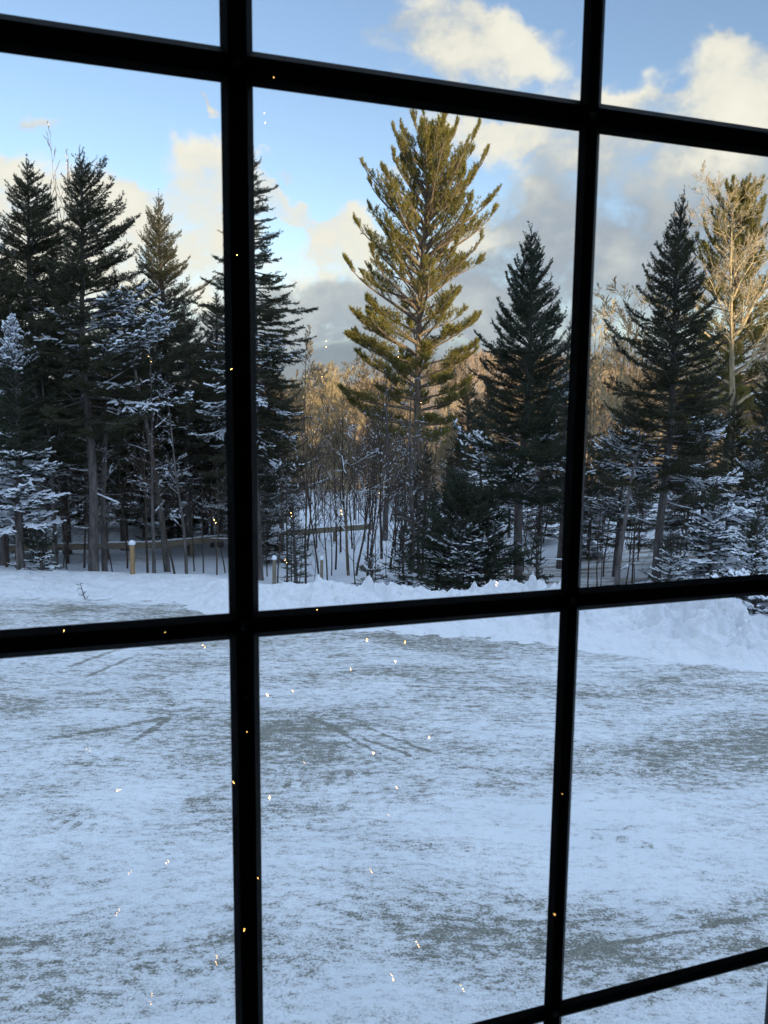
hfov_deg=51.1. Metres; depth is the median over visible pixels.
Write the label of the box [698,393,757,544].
spruce tree
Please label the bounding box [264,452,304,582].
bare sapling
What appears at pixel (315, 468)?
bare sapling
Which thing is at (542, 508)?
bare sapling
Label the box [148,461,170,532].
bare sapling
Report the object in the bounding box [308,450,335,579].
bare sapling
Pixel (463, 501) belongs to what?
fir tree
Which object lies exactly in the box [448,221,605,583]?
spruce tree
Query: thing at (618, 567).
bare tree
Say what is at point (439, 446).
bare tree
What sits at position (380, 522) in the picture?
bare sapling
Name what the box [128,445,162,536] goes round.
bare sapling
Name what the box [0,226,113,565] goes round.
spruce tree
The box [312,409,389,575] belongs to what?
crooked tree
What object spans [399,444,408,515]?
bare sapling
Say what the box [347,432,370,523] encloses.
bare sapling
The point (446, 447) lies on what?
bare tree
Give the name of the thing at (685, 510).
bare sapling
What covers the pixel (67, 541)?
bare sapling
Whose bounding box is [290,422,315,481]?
bare tree
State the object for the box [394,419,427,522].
bare sapling
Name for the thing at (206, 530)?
spruce tree
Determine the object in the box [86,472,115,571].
bare sapling
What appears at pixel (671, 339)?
spruce tree
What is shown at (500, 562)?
fir tree
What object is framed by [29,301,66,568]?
bare tree
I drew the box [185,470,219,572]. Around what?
bare sapling
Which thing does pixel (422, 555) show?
fir tree
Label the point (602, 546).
bare sapling
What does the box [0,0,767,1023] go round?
window
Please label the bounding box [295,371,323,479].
bare tree
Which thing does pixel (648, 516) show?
spruce tree
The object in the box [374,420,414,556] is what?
bare sapling
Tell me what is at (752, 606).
young fir tree
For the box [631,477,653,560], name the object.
bare sapling
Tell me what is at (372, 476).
bare sapling
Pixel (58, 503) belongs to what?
spruce tree
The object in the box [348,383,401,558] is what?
bare sapling
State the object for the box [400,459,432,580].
young fir tree
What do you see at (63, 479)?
spruce tree
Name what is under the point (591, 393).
bare tree
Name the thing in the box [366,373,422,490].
bare tree
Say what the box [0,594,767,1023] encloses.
snowy ground
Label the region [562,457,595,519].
bare sapling
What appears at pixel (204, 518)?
spruce tree
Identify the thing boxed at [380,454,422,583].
bare sapling
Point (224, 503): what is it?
spruce tree
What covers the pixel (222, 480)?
bare sapling
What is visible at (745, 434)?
spruce tree
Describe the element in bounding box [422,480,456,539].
spruce tree
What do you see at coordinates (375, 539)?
bare sapling
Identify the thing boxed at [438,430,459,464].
bare tree
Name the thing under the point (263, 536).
bare sapling
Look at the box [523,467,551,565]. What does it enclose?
bare sapling
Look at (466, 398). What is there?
spruce tree
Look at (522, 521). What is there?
bare sapling
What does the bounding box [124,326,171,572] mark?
bare tree
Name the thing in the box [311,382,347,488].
bare tree
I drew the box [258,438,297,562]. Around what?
spruce tree
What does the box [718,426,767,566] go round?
spruce tree
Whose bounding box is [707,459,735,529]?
spruce tree
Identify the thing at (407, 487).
bare sapling
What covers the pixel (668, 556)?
young fir tree
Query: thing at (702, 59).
sky
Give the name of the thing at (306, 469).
bare sapling
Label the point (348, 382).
bare tree
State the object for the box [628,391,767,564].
fir tree
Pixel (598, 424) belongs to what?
bare tree
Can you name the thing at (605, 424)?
bare tree
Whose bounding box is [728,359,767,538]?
spruce tree
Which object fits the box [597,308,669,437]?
bare tree
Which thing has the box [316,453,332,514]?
bare sapling
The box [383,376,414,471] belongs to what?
bare tree
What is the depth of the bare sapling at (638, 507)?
21.43 m
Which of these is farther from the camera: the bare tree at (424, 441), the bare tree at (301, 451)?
the bare tree at (424, 441)
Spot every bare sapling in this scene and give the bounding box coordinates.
[0,347,29,566]
[3,483,35,553]
[35,121,77,563]
[49,460,72,569]
[55,463,85,565]
[63,414,107,567]
[68,448,100,548]
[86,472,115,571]
[98,429,137,568]
[118,389,171,572]
[124,411,186,573]
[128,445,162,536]
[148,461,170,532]
[173,443,201,570]
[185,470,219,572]
[198,469,227,572]
[201,460,227,574]
[212,451,226,508]
[259,469,276,576]
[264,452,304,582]
[269,419,313,581]
[280,489,303,581]
[281,410,329,574]
[285,401,342,583]
[291,412,347,550]
[296,406,326,547]
[296,514,317,581]
[307,379,371,569]
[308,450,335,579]
[308,527,325,580]
[312,451,325,540]
[314,410,359,569]
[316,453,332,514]
[318,467,345,575]
[324,442,354,551]
[325,489,364,584]
[331,482,345,533]
[333,424,363,548]
[338,409,369,519]
[340,409,402,575]
[345,444,362,512]
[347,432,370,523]
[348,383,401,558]
[350,443,366,523]
[350,445,383,575]
[351,425,373,511]
[353,411,379,518]
[357,413,400,568]
[358,455,371,540]
[359,437,403,576]
[363,367,424,558]
[363,426,385,493]
[364,454,378,533]
[366,503,384,581]
[367,429,419,570]
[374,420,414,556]
[377,511,393,575]
[380,411,428,566]
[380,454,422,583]
[389,423,411,487]
[390,434,412,521]
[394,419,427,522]
[398,507,418,583]
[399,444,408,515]
[399,445,431,514]
[399,450,423,527]
[399,492,432,576]
[401,471,422,543]
[403,435,434,564]
[413,441,445,562]
[415,409,454,519]
[511,488,534,558]
[522,488,543,571]
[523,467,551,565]
[528,465,549,556]
[534,465,556,556]
[540,417,561,542]
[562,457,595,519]
[582,462,609,586]
[588,486,618,585]
[591,512,616,585]
[593,471,633,576]
[594,418,614,550]
[598,407,610,496]
[614,482,654,583]
[618,504,642,583]
[621,488,655,583]
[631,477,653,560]
[670,423,707,576]
[673,459,714,569]
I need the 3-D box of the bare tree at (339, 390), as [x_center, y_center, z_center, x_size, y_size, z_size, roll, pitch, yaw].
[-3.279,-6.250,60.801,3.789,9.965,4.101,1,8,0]
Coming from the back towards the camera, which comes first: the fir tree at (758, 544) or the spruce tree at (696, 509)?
the spruce tree at (696, 509)
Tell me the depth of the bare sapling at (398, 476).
35.71 m
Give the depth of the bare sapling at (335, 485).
25.34 m
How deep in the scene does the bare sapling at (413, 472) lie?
27.71 m
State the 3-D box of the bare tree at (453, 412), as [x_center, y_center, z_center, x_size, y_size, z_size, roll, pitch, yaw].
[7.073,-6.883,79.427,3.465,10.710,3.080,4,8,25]
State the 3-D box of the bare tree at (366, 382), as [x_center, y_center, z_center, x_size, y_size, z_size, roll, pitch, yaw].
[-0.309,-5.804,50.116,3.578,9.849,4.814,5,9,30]
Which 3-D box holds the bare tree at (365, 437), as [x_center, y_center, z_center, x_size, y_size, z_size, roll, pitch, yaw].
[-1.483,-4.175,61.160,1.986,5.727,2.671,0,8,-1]
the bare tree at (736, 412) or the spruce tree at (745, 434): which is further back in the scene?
the bare tree at (736, 412)
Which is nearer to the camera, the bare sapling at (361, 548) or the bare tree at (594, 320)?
the bare sapling at (361, 548)
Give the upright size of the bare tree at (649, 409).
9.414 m
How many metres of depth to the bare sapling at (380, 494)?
23.26 m
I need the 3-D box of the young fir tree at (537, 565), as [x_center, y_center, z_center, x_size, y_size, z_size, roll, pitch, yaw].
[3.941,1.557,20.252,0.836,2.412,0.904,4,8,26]
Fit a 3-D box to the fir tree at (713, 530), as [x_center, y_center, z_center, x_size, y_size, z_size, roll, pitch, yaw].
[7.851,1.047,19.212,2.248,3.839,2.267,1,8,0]
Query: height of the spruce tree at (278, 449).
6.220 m
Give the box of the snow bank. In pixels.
[0,569,767,671]
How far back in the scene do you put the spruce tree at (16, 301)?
29.58 m
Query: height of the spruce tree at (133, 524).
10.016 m
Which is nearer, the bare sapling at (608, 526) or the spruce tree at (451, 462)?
the bare sapling at (608, 526)
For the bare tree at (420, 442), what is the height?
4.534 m
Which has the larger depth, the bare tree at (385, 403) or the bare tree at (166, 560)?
the bare tree at (385, 403)
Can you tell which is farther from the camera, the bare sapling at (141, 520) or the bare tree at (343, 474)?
the bare tree at (343, 474)
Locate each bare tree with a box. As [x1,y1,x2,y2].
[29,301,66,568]
[78,271,135,571]
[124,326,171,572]
[125,329,181,571]
[155,375,192,573]
[279,324,332,482]
[279,375,319,480]
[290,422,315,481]
[292,359,350,484]
[292,431,312,489]
[293,379,334,486]
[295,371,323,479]
[301,375,343,492]
[306,362,344,475]
[308,433,325,489]
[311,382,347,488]
[314,440,332,496]
[315,425,341,492]
[316,364,361,489]
[318,369,353,468]
[323,393,358,493]
[323,420,346,490]
[326,429,355,487]
[330,356,405,490]
[332,436,356,485]
[336,457,350,491]
[339,447,355,499]
[343,428,384,488]
[348,338,412,491]
[352,415,371,489]
[352,429,371,498]
[356,427,403,500]
[359,420,373,481]
[360,376,387,475]
[366,359,407,485]
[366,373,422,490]
[375,373,403,540]
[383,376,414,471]
[390,423,412,498]
[394,374,427,584]
[395,394,431,488]
[402,426,428,491]
[407,426,438,458]
[419,442,439,483]
[421,448,443,481]
[428,434,455,493]
[434,424,455,476]
[435,446,448,490]
[438,422,456,488]
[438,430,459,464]
[441,389,461,444]
[449,386,497,481]
[477,373,504,457]
[496,382,519,444]
[560,294,624,460]
[587,355,613,479]
[587,393,603,460]
[588,377,620,482]
[589,276,663,482]
[590,417,607,481]
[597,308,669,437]
[597,348,642,445]
[614,430,652,584]
[624,363,667,488]
[628,362,667,463]
[634,161,767,491]
[640,373,667,482]
[710,374,760,450]
[714,380,756,430]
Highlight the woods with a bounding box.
[159,348,761,487]
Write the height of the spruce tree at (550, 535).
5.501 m
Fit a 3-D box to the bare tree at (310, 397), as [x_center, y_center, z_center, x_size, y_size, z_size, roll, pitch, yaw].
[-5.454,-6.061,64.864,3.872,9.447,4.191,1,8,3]
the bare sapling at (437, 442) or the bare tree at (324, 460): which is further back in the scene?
the bare tree at (324, 460)
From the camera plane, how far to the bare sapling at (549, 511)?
29.88 m
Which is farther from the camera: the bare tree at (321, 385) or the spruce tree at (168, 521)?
the bare tree at (321, 385)
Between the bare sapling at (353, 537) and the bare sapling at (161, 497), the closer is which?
the bare sapling at (353, 537)
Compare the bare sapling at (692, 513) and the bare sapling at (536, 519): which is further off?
the bare sapling at (536, 519)
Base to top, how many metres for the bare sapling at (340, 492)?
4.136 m
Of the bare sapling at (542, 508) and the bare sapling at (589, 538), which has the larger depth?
the bare sapling at (542, 508)
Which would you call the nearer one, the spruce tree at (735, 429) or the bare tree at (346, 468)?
the spruce tree at (735, 429)
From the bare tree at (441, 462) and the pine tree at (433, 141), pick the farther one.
the bare tree at (441, 462)
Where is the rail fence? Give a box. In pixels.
[9,523,371,556]
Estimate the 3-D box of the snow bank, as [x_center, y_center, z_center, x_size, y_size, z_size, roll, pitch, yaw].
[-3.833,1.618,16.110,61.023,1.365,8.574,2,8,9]
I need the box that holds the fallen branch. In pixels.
[77,583,87,599]
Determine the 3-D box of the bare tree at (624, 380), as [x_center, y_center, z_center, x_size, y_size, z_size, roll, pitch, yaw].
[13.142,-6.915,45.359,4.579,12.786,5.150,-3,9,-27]
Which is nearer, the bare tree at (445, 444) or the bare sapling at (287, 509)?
the bare sapling at (287, 509)
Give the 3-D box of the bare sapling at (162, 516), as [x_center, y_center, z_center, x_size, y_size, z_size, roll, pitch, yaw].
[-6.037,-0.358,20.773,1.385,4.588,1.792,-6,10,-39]
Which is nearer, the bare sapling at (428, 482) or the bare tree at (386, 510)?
the bare sapling at (428, 482)
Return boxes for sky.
[0,0,767,394]
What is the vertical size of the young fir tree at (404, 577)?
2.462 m
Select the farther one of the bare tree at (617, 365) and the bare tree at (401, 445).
the bare tree at (617, 365)
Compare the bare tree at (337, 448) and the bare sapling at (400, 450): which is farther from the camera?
the bare tree at (337, 448)
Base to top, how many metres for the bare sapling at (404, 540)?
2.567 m
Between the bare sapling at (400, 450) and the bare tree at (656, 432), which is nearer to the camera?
the bare sapling at (400, 450)
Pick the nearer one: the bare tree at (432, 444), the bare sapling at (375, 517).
the bare sapling at (375, 517)
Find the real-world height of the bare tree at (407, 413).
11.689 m
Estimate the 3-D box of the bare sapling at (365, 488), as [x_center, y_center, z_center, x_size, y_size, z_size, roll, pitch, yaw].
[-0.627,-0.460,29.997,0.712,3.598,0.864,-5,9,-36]
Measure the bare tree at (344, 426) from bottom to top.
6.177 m
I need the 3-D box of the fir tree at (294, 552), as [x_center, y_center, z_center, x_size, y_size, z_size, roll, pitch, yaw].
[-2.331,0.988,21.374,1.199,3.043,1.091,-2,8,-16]
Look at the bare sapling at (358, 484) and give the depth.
33.55 m
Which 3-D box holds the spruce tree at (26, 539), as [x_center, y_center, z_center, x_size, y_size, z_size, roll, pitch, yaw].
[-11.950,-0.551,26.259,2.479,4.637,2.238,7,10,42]
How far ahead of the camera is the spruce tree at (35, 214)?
21.40 m
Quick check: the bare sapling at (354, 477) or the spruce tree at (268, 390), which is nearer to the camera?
the bare sapling at (354, 477)
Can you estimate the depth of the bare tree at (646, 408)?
63.30 m
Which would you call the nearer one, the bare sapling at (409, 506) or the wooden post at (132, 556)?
the wooden post at (132, 556)
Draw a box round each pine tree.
[337,108,502,509]
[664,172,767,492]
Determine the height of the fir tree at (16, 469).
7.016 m
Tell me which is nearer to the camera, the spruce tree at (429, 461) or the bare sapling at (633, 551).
the bare sapling at (633, 551)
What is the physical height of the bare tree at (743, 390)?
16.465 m
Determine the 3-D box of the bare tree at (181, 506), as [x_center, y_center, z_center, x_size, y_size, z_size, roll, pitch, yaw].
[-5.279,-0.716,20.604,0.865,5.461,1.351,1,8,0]
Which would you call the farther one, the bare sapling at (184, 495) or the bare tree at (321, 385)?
the bare tree at (321, 385)
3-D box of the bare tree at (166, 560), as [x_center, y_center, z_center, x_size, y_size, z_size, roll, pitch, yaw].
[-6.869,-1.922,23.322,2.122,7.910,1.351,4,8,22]
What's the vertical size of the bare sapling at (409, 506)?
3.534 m
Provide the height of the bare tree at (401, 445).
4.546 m
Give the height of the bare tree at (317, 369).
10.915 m
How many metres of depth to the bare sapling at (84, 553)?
24.07 m
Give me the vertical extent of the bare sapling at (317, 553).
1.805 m
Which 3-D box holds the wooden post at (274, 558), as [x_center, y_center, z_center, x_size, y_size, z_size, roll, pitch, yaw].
[-2.779,1.650,20.402,0.145,1.134,0.145,1,8,0]
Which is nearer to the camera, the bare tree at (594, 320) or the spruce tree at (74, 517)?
the spruce tree at (74, 517)
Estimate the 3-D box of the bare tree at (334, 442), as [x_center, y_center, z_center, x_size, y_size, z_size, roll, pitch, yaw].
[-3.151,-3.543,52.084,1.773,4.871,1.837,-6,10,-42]
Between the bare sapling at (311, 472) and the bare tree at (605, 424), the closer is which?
the bare sapling at (311, 472)
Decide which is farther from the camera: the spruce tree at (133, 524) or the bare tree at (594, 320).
the bare tree at (594, 320)
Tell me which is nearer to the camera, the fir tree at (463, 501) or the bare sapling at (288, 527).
the fir tree at (463, 501)
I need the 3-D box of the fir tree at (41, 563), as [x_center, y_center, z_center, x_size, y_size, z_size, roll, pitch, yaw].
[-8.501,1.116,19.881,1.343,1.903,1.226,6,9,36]
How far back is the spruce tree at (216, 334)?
28.30 m
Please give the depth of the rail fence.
26.63 m
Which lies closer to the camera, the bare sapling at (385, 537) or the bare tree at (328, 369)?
the bare sapling at (385, 537)
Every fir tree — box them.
[0,305,70,569]
[5,520,67,572]
[277,498,315,583]
[351,549,392,585]
[379,521,419,586]
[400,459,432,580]
[404,466,502,591]
[409,522,463,590]
[436,480,554,588]
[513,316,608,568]
[527,527,554,583]
[582,409,689,576]
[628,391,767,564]
[638,527,691,581]
[672,475,746,580]
[699,508,767,604]
[711,564,767,615]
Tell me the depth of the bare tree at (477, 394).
54.35 m
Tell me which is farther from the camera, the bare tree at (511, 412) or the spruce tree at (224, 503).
the bare tree at (511, 412)
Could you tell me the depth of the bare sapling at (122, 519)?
24.31 m
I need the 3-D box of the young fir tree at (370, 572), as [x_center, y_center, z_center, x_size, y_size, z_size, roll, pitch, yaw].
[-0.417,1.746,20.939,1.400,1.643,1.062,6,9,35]
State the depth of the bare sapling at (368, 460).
31.05 m
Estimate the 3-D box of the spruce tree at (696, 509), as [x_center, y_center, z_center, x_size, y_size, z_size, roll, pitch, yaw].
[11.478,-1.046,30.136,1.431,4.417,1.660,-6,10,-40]
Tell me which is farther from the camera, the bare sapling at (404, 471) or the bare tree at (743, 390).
the bare tree at (743, 390)
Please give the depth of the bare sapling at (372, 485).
31.72 m
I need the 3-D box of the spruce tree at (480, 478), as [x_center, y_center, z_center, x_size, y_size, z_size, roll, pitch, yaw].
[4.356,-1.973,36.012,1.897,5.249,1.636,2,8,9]
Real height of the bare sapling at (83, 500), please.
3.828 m
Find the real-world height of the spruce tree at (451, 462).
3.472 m
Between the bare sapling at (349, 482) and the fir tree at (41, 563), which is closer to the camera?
the fir tree at (41, 563)
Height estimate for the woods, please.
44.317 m
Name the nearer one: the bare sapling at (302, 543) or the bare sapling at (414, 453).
the bare sapling at (302, 543)
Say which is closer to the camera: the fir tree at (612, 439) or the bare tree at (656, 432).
the fir tree at (612, 439)
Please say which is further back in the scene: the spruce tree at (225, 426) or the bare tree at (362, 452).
the bare tree at (362, 452)
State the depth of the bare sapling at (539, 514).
26.48 m
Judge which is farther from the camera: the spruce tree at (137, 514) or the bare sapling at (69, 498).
the spruce tree at (137, 514)
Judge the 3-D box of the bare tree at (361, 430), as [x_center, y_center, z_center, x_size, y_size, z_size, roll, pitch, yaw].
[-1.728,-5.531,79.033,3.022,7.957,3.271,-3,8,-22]
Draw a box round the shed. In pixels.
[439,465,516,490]
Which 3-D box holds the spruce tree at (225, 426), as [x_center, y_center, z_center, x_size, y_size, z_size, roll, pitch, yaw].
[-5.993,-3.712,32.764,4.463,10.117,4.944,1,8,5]
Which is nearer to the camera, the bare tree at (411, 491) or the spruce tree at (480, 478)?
the bare tree at (411, 491)
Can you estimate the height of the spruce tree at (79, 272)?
11.106 m
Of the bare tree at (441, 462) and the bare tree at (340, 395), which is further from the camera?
the bare tree at (340, 395)
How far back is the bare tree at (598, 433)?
63.79 m
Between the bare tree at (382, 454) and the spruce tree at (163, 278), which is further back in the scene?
the bare tree at (382, 454)
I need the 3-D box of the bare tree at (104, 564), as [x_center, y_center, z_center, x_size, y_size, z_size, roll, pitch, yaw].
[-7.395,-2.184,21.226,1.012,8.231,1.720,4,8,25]
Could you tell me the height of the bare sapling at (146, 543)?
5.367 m
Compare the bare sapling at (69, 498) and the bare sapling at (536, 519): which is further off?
the bare sapling at (536, 519)
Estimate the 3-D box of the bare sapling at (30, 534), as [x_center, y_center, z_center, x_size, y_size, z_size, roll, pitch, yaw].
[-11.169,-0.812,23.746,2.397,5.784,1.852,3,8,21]
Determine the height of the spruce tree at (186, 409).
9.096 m
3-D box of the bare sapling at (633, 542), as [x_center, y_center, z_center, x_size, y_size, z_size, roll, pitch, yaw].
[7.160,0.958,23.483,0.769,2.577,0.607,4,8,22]
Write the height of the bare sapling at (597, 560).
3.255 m
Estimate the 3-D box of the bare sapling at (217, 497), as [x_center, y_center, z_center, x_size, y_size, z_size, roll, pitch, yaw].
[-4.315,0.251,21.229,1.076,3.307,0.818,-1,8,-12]
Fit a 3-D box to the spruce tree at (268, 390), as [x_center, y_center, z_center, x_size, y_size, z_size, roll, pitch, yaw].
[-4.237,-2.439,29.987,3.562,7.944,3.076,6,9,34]
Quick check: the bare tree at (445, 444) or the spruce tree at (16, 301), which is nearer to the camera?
the spruce tree at (16, 301)
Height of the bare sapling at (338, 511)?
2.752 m
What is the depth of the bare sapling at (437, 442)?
28.61 m
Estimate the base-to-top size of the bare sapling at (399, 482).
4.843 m
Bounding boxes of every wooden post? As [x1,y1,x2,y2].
[128,540,135,573]
[272,555,276,583]
[319,555,323,578]
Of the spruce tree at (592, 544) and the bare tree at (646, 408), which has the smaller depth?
the spruce tree at (592, 544)
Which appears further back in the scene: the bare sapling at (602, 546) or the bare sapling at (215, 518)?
the bare sapling at (215, 518)
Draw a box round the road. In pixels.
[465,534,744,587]
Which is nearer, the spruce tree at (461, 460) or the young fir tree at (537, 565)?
the young fir tree at (537, 565)
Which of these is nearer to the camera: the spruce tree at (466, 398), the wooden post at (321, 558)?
the wooden post at (321, 558)
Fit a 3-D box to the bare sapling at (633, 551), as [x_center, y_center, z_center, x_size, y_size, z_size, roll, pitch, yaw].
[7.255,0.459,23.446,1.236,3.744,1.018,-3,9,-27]
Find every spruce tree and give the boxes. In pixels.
[0,153,146,568]
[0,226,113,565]
[0,284,79,541]
[8,499,49,558]
[15,147,193,570]
[18,256,129,554]
[46,403,77,542]
[52,265,176,550]
[55,329,127,526]
[59,373,146,559]
[88,308,175,528]
[113,189,215,538]
[116,408,175,537]
[127,387,209,540]
[135,295,226,555]
[156,339,225,534]
[157,291,270,547]
[177,151,318,580]
[192,412,276,535]
[192,436,225,546]
[193,325,296,526]
[257,349,330,540]
[258,383,314,548]
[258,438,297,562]
[389,476,408,520]
[414,443,443,519]
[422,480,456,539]
[436,452,462,513]
[440,367,490,481]
[441,425,473,482]
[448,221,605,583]
[461,411,497,488]
[492,434,528,536]
[511,410,561,541]
[544,462,600,542]
[582,474,615,559]
[586,187,744,581]
[596,438,624,521]
[632,462,656,528]
[658,375,714,490]
[676,438,708,532]
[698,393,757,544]
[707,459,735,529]
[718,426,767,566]
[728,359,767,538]
[732,389,767,531]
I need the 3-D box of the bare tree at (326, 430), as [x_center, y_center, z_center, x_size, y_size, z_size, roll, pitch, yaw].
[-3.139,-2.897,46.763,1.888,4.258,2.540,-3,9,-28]
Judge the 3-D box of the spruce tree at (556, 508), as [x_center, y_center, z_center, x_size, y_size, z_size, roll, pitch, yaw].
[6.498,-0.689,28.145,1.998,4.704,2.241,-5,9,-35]
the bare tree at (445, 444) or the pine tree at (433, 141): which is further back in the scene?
the bare tree at (445, 444)
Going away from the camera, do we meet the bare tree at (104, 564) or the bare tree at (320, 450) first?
the bare tree at (104, 564)
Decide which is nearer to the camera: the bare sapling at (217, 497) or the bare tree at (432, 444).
the bare sapling at (217, 497)
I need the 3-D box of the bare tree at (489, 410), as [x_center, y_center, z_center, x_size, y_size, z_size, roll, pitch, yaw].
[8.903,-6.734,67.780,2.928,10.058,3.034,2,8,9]
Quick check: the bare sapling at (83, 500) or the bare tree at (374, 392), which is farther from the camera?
the bare tree at (374, 392)
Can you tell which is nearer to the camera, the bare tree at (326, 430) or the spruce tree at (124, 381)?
the spruce tree at (124, 381)
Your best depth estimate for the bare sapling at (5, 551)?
23.27 m
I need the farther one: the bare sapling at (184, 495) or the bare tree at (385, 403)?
the bare tree at (385, 403)
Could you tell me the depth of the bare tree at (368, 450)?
41.08 m
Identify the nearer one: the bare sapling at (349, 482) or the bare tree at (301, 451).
the bare sapling at (349, 482)
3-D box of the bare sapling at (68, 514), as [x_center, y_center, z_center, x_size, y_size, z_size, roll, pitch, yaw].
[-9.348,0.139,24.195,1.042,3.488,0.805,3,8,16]
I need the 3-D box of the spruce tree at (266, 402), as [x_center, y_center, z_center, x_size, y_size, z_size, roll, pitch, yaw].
[-3.715,-3.791,22.193,3.767,12.512,4.235,1,8,0]
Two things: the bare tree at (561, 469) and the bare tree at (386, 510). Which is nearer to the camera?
the bare tree at (561, 469)
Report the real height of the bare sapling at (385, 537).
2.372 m
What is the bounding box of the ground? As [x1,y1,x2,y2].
[0,361,767,605]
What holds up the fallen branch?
on the snow bank
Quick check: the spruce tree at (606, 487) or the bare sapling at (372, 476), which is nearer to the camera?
the bare sapling at (372, 476)
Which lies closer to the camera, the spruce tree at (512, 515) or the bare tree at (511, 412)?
the spruce tree at (512, 515)
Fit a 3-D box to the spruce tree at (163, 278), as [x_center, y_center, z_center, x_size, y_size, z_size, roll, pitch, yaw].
[-8.448,-5.182,30.371,5.244,13.621,5.737,1,8,0]

